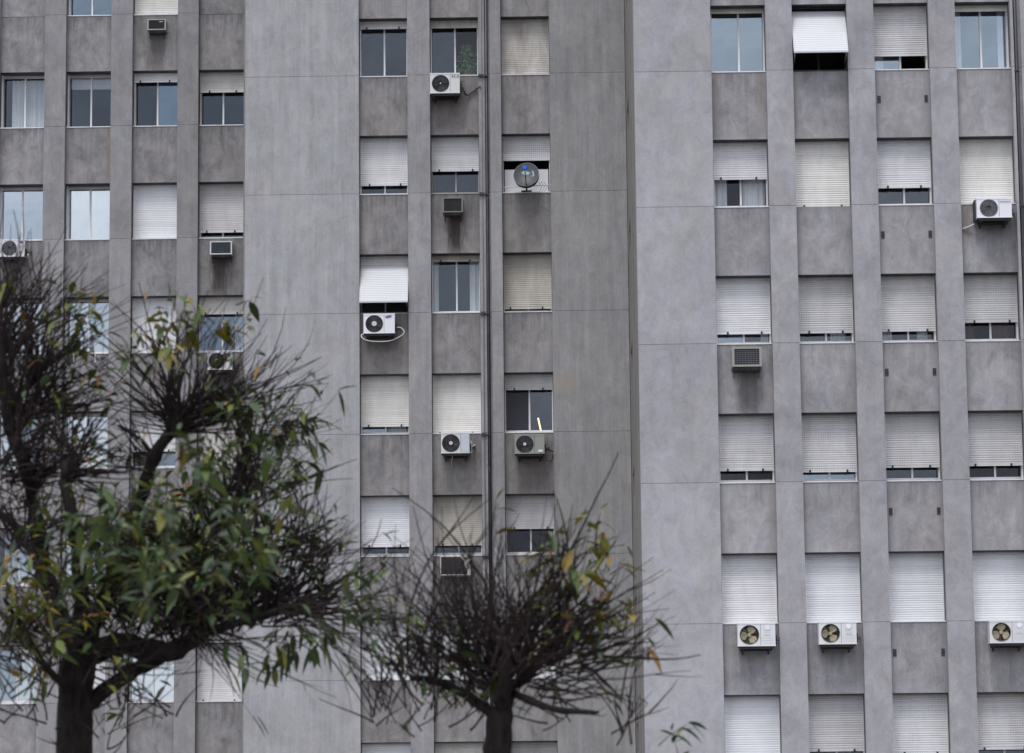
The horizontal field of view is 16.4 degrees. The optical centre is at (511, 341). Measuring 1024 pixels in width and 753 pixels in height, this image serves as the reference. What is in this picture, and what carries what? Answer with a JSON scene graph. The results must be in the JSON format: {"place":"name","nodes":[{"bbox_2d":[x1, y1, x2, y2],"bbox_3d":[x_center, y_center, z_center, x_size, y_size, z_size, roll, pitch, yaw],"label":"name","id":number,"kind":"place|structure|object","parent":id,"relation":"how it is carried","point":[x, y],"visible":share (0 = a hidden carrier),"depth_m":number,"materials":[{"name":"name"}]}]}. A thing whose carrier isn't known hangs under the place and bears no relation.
{"place":"outdoors","nodes":[
{"label":"outdoors","id":0,"kind":"place"},
{"bbox_2d":[0,0,244,752],"bbox_3d":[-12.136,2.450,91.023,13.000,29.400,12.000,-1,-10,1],"label":"apartment block","id":1,"kind":"structure","parent":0,"point":[122,146],"depth_m":86.15,"materials":[{"name":"white paint"}]},
{"bbox_2d":[0,239,30,266],"bbox_3d":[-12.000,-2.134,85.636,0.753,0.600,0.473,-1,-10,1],"label":"air conditioner","id":2,"kind":"object","parent":1,"relation":"attached to","point":[6,245],"visible":0.73,"depth_m":85.45,"materials":[{"name":"white metal"}]},
{"bbox_2d":[0,528,34,586],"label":"window","id":3,"kind":"structure","parent":1,"relation":"in","point":[14,563],"depth_m":85.10,"materials":[{"name":"white paint"}]},
{"bbox_2d":[0,645,36,704],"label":"window","id":4,"kind":"structure","parent":1,"relation":"in","point":[20,699],"depth_m":84.56,"materials":[{"name":"glass"}]},
{"bbox_2d":[0,413,39,469],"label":"window","id":5,"kind":"structure","parent":1,"relation":"in","point":[5,444],"depth_m":85.54,"materials":[{"name":"white paint"}]},
{"bbox_2d":[0,184,42,240],"bbox_3d":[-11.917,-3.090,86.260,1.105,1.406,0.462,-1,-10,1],"label":"window","id":6,"kind":"structure","parent":1,"relation":"in","point":[29,201],"depth_m":86.44,"materials":[{"name":"glass"}]},
{"bbox_2d":[0,72,44,128],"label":"window","id":7,"kind":"structure","parent":1,"relation":"in","point":[21,97],"depth_m":87.01,"materials":[{"name":"grey glass"}]},
{"bbox_2d":[3,297,41,354],"bbox_3d":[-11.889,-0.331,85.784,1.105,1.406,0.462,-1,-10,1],"label":"window","id":8,"kind":"structure","parent":1,"relation":"in","point":[40,305],"depth_m":86.02,"materials":[{"name":"white paint"}]},
{"bbox_2d":[60,648,104,702],"bbox_3d":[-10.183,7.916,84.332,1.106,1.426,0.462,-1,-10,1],"label":"window","id":9,"kind":"structure","parent":1,"relation":"in","point":[99,674],"depth_m":84.33,"materials":[{"name":"white glass"}]},
{"bbox_2d":[61,527,105,585],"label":"window","id":10,"kind":"structure","parent":1,"relation":"in","point":[63,553],"depth_m":84.97,"materials":[{"name":"white paint"}]},
{"bbox_2d":[62,411,107,468],"bbox_3d":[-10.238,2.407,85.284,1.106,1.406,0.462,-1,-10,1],"label":"window","id":11,"kind":"structure","parent":1,"relation":"in","point":[84,422],"depth_m":85.51,"materials":[{"name":"white paint"}]},
{"bbox_2d":[63,297,108,353],"bbox_3d":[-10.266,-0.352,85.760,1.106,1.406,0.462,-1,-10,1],"label":"window","id":12,"kind":"structure","parent":1,"relation":"in","point":[98,348],"depth_m":85.95,"materials":[{"name":"glass"}]},
{"bbox_2d":[65,183,109,239],"bbox_3d":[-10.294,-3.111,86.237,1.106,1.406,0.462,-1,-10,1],"label":"window","id":13,"kind":"structure","parent":1,"relation":"in","point":[87,209],"depth_m":86.42,"materials":[{"name":"glass"}]},
{"bbox_2d":[66,71,110,127],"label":"window","id":14,"kind":"structure","parent":1,"relation":"in","point":[84,108],"depth_m":88.55,"materials":[{"name":"grey glass"}]},
{"bbox_2d":[67,0,111,15],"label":"window","id":15,"kind":"structure","parent":1,"relation":"in","point":[75,7],"depth_m":89.05,"materials":[{"name":"blue glass"}]},
{"bbox_2d":[128,655,173,702],"bbox_3d":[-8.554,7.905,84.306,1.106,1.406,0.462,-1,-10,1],"label":"window","id":16,"kind":"structure","parent":1,"relation":"in","point":[156,685],"depth_m":84.46,"materials":[{"name":"white paint"}]},
{"bbox_2d":[130,410,174,468],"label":"window","id":17,"kind":"structure","parent":1,"relation":"in","point":[170,459],"depth_m":85.33,"materials":[{"name":"white paint"}]},
{"bbox_2d":[131,296,175,352],"bbox_3d":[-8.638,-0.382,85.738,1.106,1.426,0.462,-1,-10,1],"label":"window","id":18,"kind":"structure","parent":1,"relation":"in","point":[137,303],"depth_m":85.77,"materials":[{"name":"white paint"}]},
{"bbox_2d":[132,182,176,239],"bbox_3d":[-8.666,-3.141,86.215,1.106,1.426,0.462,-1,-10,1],"label":"window","id":19,"kind":"structure","parent":1,"relation":"in","point":[154,205],"depth_m":86.21,"materials":[{"name":"white paint"}]},
{"bbox_2d":[133,70,177,126],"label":"window","id":20,"kind":"structure","parent":1,"relation":"in","point":[155,93],"depth_m":88.25,"materials":[{"name":"blue glass"}]},
{"bbox_2d":[134,0,177,14],"bbox_3d":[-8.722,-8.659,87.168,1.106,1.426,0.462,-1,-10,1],"label":"window","id":21,"kind":"structure","parent":1,"relation":"in","point":[141,7],"depth_m":87.10,"materials":[{"name":"white paint"}]},
{"bbox_2d":[147,19,166,38],"bbox_3d":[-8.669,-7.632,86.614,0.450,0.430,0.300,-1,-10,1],"label":"air conditioner","id":22,"kind":"object","parent":1,"relation":"attached to","point":[156,26],"visible":1,"depth_m":86.51,"materials":[{"name":"black plastic"}]},
{"bbox_2d":[196,643,241,701],"bbox_3d":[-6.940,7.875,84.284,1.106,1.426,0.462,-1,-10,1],"label":"window","id":23,"kind":"structure","parent":1,"relation":"in","point":[221,691],"depth_m":84.25,"materials":[{"name":"white paint"}]},
{"bbox_2d":[197,410,241,467],"bbox_3d":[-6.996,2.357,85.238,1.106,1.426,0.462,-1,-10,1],"label":"window","id":24,"kind":"structure","parent":1,"relation":"in","point":[210,436],"depth_m":85.24,"materials":[{"name":"white paint"}]},
{"bbox_2d":[198,182,242,238],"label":"window","id":25,"kind":"structure","parent":1,"relation":"in","point":[220,207],"depth_m":86.21,"materials":[{"name":"white paint"}]},
{"bbox_2d":[198,295,242,352],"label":"window","id":26,"kind":"structure","parent":1,"relation":"in","point":[211,301],"depth_m":85.83,"materials":[{"name":"glass"}]},
{"bbox_2d":[210,241,232,262],"bbox_3d":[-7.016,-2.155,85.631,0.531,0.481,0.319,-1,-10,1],"label":"air conditioner","id":27,"kind":"object","parent":1,"relation":"attached to","point":[221,249],"visible":1,"depth_m":85.52,"materials":[{"name":"white paint"}]},
{"bbox_2d":[199,69,243,125],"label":"window","id":28,"kind":"structure","parent":1,"relation":"in","point":[221,92],"depth_m":87.35,"materials":[{"name":"grey glass"}]},
{"bbox_2d":[207,351,237,377],"bbox_3d":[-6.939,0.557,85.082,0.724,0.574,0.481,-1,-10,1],"label":"air conditioner","id":29,"kind":"object","parent":1,"relation":"attached to","point":[214,355],"visible":0.36,"depth_m":84.90,"materials":[{"name":"white metal"}]},
{"bbox_2d":[243,0,635,752],"bbox_3d":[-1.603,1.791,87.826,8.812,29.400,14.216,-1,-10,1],"label":"apartment block","id":30,"kind":"structure","parent":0,"point":[505,300],"depth_m":81.38,"materials":[{"name":"white paint"}]},
{"bbox_2d":[361,313,404,346],"bbox_3d":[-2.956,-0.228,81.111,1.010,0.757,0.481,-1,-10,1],"label":"air conditioner","id":31,"kind":"object","parent":30,"relation":"attached to","point":[380,326],"visible":1,"depth_m":80.93,"materials":[{"name":"metal"}]},
{"bbox_2d":[359,18,406,76],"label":"window","id":32,"kind":"structure","parent":30,"relation":"in","point":[382,42],"depth_m":84.54,"materials":[{"name":"glass"}]},
{"bbox_2d":[359,135,407,194],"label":"window","id":33,"kind":"structure","parent":30,"relation":"in","point":[383,160],"depth_m":82.26,"materials":[{"name":"white paint"}]},
{"bbox_2d":[359,254,408,313],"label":"window","id":34,"kind":"structure","parent":30,"relation":"in","point":[383,277],"depth_m":81.66,"materials":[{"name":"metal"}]},
{"bbox_2d":[360,374,408,434],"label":"window","id":35,"kind":"structure","parent":30,"relation":"in","point":[384,398],"depth_m":81.30,"materials":[{"name":"white paint"}]},
{"bbox_2d":[360,495,409,556],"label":"window","id":36,"kind":"structure","parent":30,"relation":"in","point":[393,510],"depth_m":80.85,"materials":[{"name":"white paint"}]},
{"bbox_2d":[361,618,409,680],"bbox_3d":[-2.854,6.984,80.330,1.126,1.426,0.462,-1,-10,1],"label":"window","id":37,"kind":"structure","parent":30,"relation":"in","point":[365,654],"depth_m":80.31,"materials":[{"name":"white paint"}]},
{"bbox_2d":[361,742,410,752],"bbox_3d":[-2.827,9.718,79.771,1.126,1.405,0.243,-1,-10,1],"label":"window","id":38,"kind":"structure","parent":30,"relation":"in","point":[390,747],"depth_m":79.94,"materials":[{"name":"white paint"}]},
{"bbox_2d":[443,197,462,220],"bbox_3d":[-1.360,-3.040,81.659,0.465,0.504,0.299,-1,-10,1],"label":"air conditioner","id":39,"kind":"object","parent":30,"relation":"attached to","point":[452,206],"visible":1,"depth_m":81.55,"materials":[{"name":"metal"}]},
{"bbox_2d":[430,17,477,75],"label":"window","id":40,"kind":"structure","parent":30,"relation":"in","point":[447,35],"depth_m":84.25,"materials":[{"name":"glass"}]},
{"bbox_2d":[430,134,478,193],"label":"window","id":41,"kind":"structure","parent":30,"relation":"in","point":[454,158],"depth_m":82.28,"materials":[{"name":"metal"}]},
{"bbox_2d":[430,73,480,102],"bbox_3d":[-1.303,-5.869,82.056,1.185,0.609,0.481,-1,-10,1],"label":"air conditioner","id":42,"kind":"object","parent":30,"relation":"attached to","point":[446,86],"visible":1,"depth_m":81.88,"materials":[{"name":"white metal"}]},
{"bbox_2d":[440,556,470,585],"bbox_3d":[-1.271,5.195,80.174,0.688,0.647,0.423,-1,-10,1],"label":"air conditioner","id":43,"kind":"object","parent":30,"relation":"attached to","point":[442,564],"visible":0.55,"depth_m":80.02,"materials":[{"name":"grey metal"}]},
{"bbox_2d":[431,253,479,313],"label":"window","id":44,"kind":"structure","parent":30,"relation":"in","point":[455,277],"depth_m":82.12,"materials":[{"name":"glass"}]},
{"bbox_2d":[432,373,481,433],"bbox_3d":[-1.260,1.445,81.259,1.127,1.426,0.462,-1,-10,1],"label":"window","id":45,"kind":"structure","parent":30,"relation":"in","point":[456,397],"depth_m":81.26,"materials":[{"name":"white paint"}]},
{"bbox_2d":[433,494,482,555],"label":"window","id":46,"kind":"structure","parent":30,"relation":"in","point":[444,510],"depth_m":80.83,"materials":[{"name":"white paint"}]},
{"bbox_2d":[433,617,482,679],"bbox_3d":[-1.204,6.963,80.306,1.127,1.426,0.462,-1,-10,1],"label":"window","id":47,"kind":"structure","parent":30,"relation":"in","point":[446,638],"depth_m":80.29,"materials":[{"name":"white paint"}]},
{"bbox_2d":[434,741,483,752],"bbox_3d":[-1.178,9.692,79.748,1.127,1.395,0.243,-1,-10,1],"label":"window","id":48,"kind":"structure","parent":30,"relation":"in","point":[439,747],"depth_m":79.92,"materials":[{"name":"white paint"}]},
{"bbox_2d":[441,432,489,469],"bbox_3d":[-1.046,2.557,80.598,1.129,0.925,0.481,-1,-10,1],"label":"air conditioner","id":49,"kind":"object","parent":30,"relation":"attached to","point":[456,445],"visible":1,"depth_m":80.43,"materials":[{"name":"white metal"}]},
{"bbox_2d":[456,43,476,74],"bbox_3d":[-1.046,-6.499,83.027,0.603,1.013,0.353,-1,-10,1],"label":"pot plant","id":50,"kind":"object","parent":30,"relation":"in","point":[467,70],"visible":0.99,"depth_m":83.03,"materials":[{"name":"green plant"}]},
{"bbox_2d":[500,16,549,74],"bbox_3d":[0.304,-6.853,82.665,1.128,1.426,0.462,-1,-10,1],"label":"window","id":51,"kind":"structure","parent":30,"relation":"in","point":[524,40],"depth_m":82.66,"materials":[{"name":"white paint"}]},
{"bbox_2d":[502,133,550,192],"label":"window","id":52,"kind":"structure","parent":30,"relation":"in","point":[517,149],"depth_m":82.26,"materials":[{"name":"white paint"}]},
{"bbox_2d":[503,252,551,312],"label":"window","id":53,"kind":"structure","parent":30,"relation":"in","point":[527,276],"depth_m":81.72,"materials":[{"name":"white paint"}]},
{"bbox_2d":[504,372,553,432],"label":"window","id":54,"kind":"structure","parent":30,"relation":"in","point":[528,396],"depth_m":81.38,"materials":[{"name":"grey glass"}]},
{"bbox_2d":[513,163,545,191],"bbox_3d":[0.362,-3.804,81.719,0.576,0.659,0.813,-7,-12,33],"label":"satellite dish","id":55,"kind":"object","parent":30,"relation":"attached to","point":[526,175],"visible":1,"depth_m":81.67,"materials":[{"name":"black plastic"}]},
{"bbox_2d":[505,493,554,554],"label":"window","id":56,"kind":"structure","parent":30,"relation":"in","point":[530,508],"depth_m":80.85,"materials":[{"name":"white paint"}]},
{"bbox_2d":[507,617,556,678],"bbox_3d":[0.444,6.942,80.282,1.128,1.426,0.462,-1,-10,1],"label":"window","id":57,"kind":"structure","parent":30,"relation":"in","point":[540,676],"depth_m":80.18,"materials":[{"name":"white paint"}]},
{"bbox_2d":[514,434,552,461],"bbox_3d":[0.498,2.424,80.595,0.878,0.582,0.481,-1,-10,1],"label":"air conditioner","id":58,"kind":"object","parent":30,"relation":"attached to","point":[530,446],"visible":1,"depth_m":80.41,"materials":[{"name":"white plastic"}]},
{"bbox_2d":[511,741,557,752],"bbox_3d":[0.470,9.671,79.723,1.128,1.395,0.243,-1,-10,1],"label":"window","id":59,"kind":"structure","parent":30,"relation":"in","point":[517,746],"depth_m":79.90,"materials":[{"name":"white paint"}]},
{"bbox_2d":[624,0,1023,752],"bbox_3d":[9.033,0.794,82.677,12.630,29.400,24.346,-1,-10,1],"label":"apartment block","id":60,"kind":"structure","parent":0,"point":[810,182],"depth_m":70.84,"materials":[{"name":"white paint"}]},
{"bbox_2d":[710,5,765,72],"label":"window","id":61,"kind":"structure","parent":60,"relation":"in","point":[737,31],"depth_m":74.06,"materials":[{"name":"blue glass"}]},
{"bbox_2d":[713,139,768,207],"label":"window","id":62,"kind":"structure","parent":60,"relation":"in","point":[740,167],"depth_m":71.84,"materials":[{"name":"white paint"}]},
{"bbox_2d":[716,275,771,344],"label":"window","id":63,"kind":"structure","parent":60,"relation":"in","point":[743,303],"depth_m":71.31,"materials":[{"name":"white paint"}]},
{"bbox_2d":[731,347,761,377],"bbox_3d":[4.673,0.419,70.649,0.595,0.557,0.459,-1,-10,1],"label":"air conditioner","id":64,"kind":"object","parent":60,"relation":"attached to","point":[746,359],"visible":1,"depth_m":70.46,"materials":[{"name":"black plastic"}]},
{"bbox_2d":[718,413,774,483],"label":"window","id":65,"kind":"structure","parent":60,"relation":"in","point":[746,441],"depth_m":70.84,"materials":[{"name":"white paint"}]},
{"bbox_2d":[721,553,778,623],"bbox_3d":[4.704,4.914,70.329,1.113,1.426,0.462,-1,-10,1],"label":"window","id":66,"kind":"structure","parent":60,"relation":"in","point":[749,580],"depth_m":70.33,"materials":[{"name":"white paint"}]},
{"bbox_2d":[724,695,780,752],"bbox_3d":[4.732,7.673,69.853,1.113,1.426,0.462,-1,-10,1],"label":"window","id":67,"kind":"structure","parent":60,"relation":"in","point":[752,723],"depth_m":69.86,"materials":[{"name":"white paint"}]},
{"bbox_2d":[736,622,779,654],"bbox_3d":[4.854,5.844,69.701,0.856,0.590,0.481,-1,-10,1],"label":"air conditioner","id":68,"kind":"object","parent":60,"relation":"attached to","point":[756,636],"visible":1,"depth_m":69.51,"materials":[{"name":"white metal"}]},
{"bbox_2d":[791,4,847,71],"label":"window","id":69,"kind":"structure","parent":60,"relation":"in","point":[819,36],"depth_m":72.10,"materials":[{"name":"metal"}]},
{"bbox_2d":[795,138,850,206],"bbox_3d":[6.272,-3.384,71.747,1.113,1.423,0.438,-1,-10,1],"label":"window","id":70,"kind":"structure","parent":60,"relation":"in","point":[822,166],"depth_m":71.73,"materials":[{"name":"white paint"}]},
{"bbox_2d":[798,274,854,343],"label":"window","id":71,"kind":"structure","parent":60,"relation":"in","point":[826,302],"depth_m":71.29,"materials":[{"name":"white paint"}]},
{"bbox_2d":[801,412,858,482],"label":"window","id":72,"kind":"structure","parent":60,"relation":"in","point":[829,439],"depth_m":70.81,"materials":[{"name":"white paint"}]},
{"bbox_2d":[805,552,861,622],"bbox_3d":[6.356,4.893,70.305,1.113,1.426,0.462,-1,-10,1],"label":"window","id":73,"kind":"structure","parent":60,"relation":"in","point":[832,579],"depth_m":70.31,"materials":[{"name":"white paint"}]},
{"bbox_2d":[808,694,865,752],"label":"window","id":74,"kind":"structure","parent":60,"relation":"in","point":[836,721],"depth_m":69.85,"materials":[{"name":"white paint"}]},
{"bbox_2d":[817,621,860,652],"bbox_3d":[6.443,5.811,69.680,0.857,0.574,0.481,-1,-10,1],"label":"air conditioner","id":75,"kind":"object","parent":60,"relation":"attached to","point":[838,635],"visible":1,"depth_m":69.49,"materials":[{"name":"white metal"}]},
{"bbox_2d":[873,3,928,70],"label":"window","id":76,"kind":"structure","parent":60,"relation":"in","point":[900,29],"depth_m":72.22,"materials":[{"name":"white paint"}]},
{"bbox_2d":[877,137,932,205],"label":"window","id":77,"kind":"structure","parent":60,"relation":"in","point":[904,164],"depth_m":71.77,"materials":[{"name":"white paint"}]},
{"bbox_2d":[881,273,937,342],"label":"window","id":78,"kind":"structure","parent":60,"relation":"in","point":[908,301],"depth_m":71.26,"materials":[{"name":"white paint"}]},
{"bbox_2d":[884,411,941,481],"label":"window","id":79,"kind":"structure","parent":60,"relation":"in","point":[912,438],"depth_m":70.79,"materials":[{"name":"white paint"}]},
{"bbox_2d":[888,551,945,621],"bbox_3d":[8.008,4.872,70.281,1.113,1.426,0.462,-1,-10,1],"label":"window","id":80,"kind":"structure","parent":60,"relation":"in","point":[916,578],"depth_m":70.27,"materials":[{"name":"white paint"}]},
{"bbox_2d":[892,693,949,752],"bbox_3d":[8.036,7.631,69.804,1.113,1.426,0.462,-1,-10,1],"label":"window","id":81,"kind":"structure","parent":60,"relation":"in","point":[920,720],"depth_m":69.81,"materials":[{"name":"white paint"}]},
{"bbox_2d":[954,2,1010,68],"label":"window","id":82,"kind":"structure","parent":60,"relation":"in","point":[981,28],"depth_m":73.07,"materials":[{"name":"blue glass"}]},
{"bbox_2d":[959,136,1014,204],"bbox_3d":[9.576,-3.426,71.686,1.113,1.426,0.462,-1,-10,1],"label":"window","id":83,"kind":"structure","parent":60,"relation":"in","point":[986,162],"depth_m":71.69,"materials":[{"name":"white paint"}]},
{"bbox_2d":[962,197,1014,229],"bbox_3d":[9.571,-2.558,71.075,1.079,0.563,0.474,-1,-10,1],"label":"air conditioner","id":84,"kind":"object","parent":60,"relation":"attached to","point":[992,211],"visible":1,"depth_m":70.88,"materials":[{"name":"metal"}]},
{"bbox_2d":[963,272,1019,341],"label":"window","id":85,"kind":"structure","parent":60,"relation":"in","point":[991,299],"depth_m":71.26,"materials":[{"name":"white paint"}]},
{"bbox_2d":[968,410,1023,480],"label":"window","id":86,"kind":"structure","parent":60,"relation":"in","point":[996,438],"depth_m":70.77,"materials":[{"name":"white paint"}]},
{"bbox_2d":[972,550,1023,620],"bbox_3d":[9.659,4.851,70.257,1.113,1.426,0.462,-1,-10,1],"label":"window","id":87,"kind":"structure","parent":60,"relation":"in","point":[998,575],"depth_m":70.26,"materials":[{"name":"white paint"}]},
{"bbox_2d":[977,692,1023,752],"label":"window","id":88,"kind":"structure","parent":60,"relation":"in","point":[1000,715],"depth_m":69.81,"materials":[{"name":"white paint"}]},
{"bbox_2d":[987,620,1023,651],"bbox_3d":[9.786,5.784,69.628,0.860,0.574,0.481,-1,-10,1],"label":"air conditioner","id":89,"kind":"object","parent":60,"relation":"attached to","point":[1005,633],"visible":1,"depth_m":69.45,"materials":[{"name":"white metal"}]},
{"bbox_3d":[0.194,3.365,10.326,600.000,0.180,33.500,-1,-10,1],"label":"pavement","id":90,"kind":"structure","parent":0,"visible":0},
{"bbox_2d":[0,192,442,752],"bbox_3d":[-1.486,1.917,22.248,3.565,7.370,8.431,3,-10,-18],"label":"street tree","id":91,"kind":"object","parent":90,"relation":"on","point":[182,582],"visible":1,"depth_m":24.93,"materials":[{"name":"green plant"}]},
{"bbox_2d":[277,452,706,752],"bbox_3d":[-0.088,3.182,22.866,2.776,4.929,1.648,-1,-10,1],"label":"street tree","id":92,"kind":"object","parent":90,"relation":"on","point":[507,663],"visible":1,"depth_m":22.92,"materials":[{"name":"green plant"}]}
]}

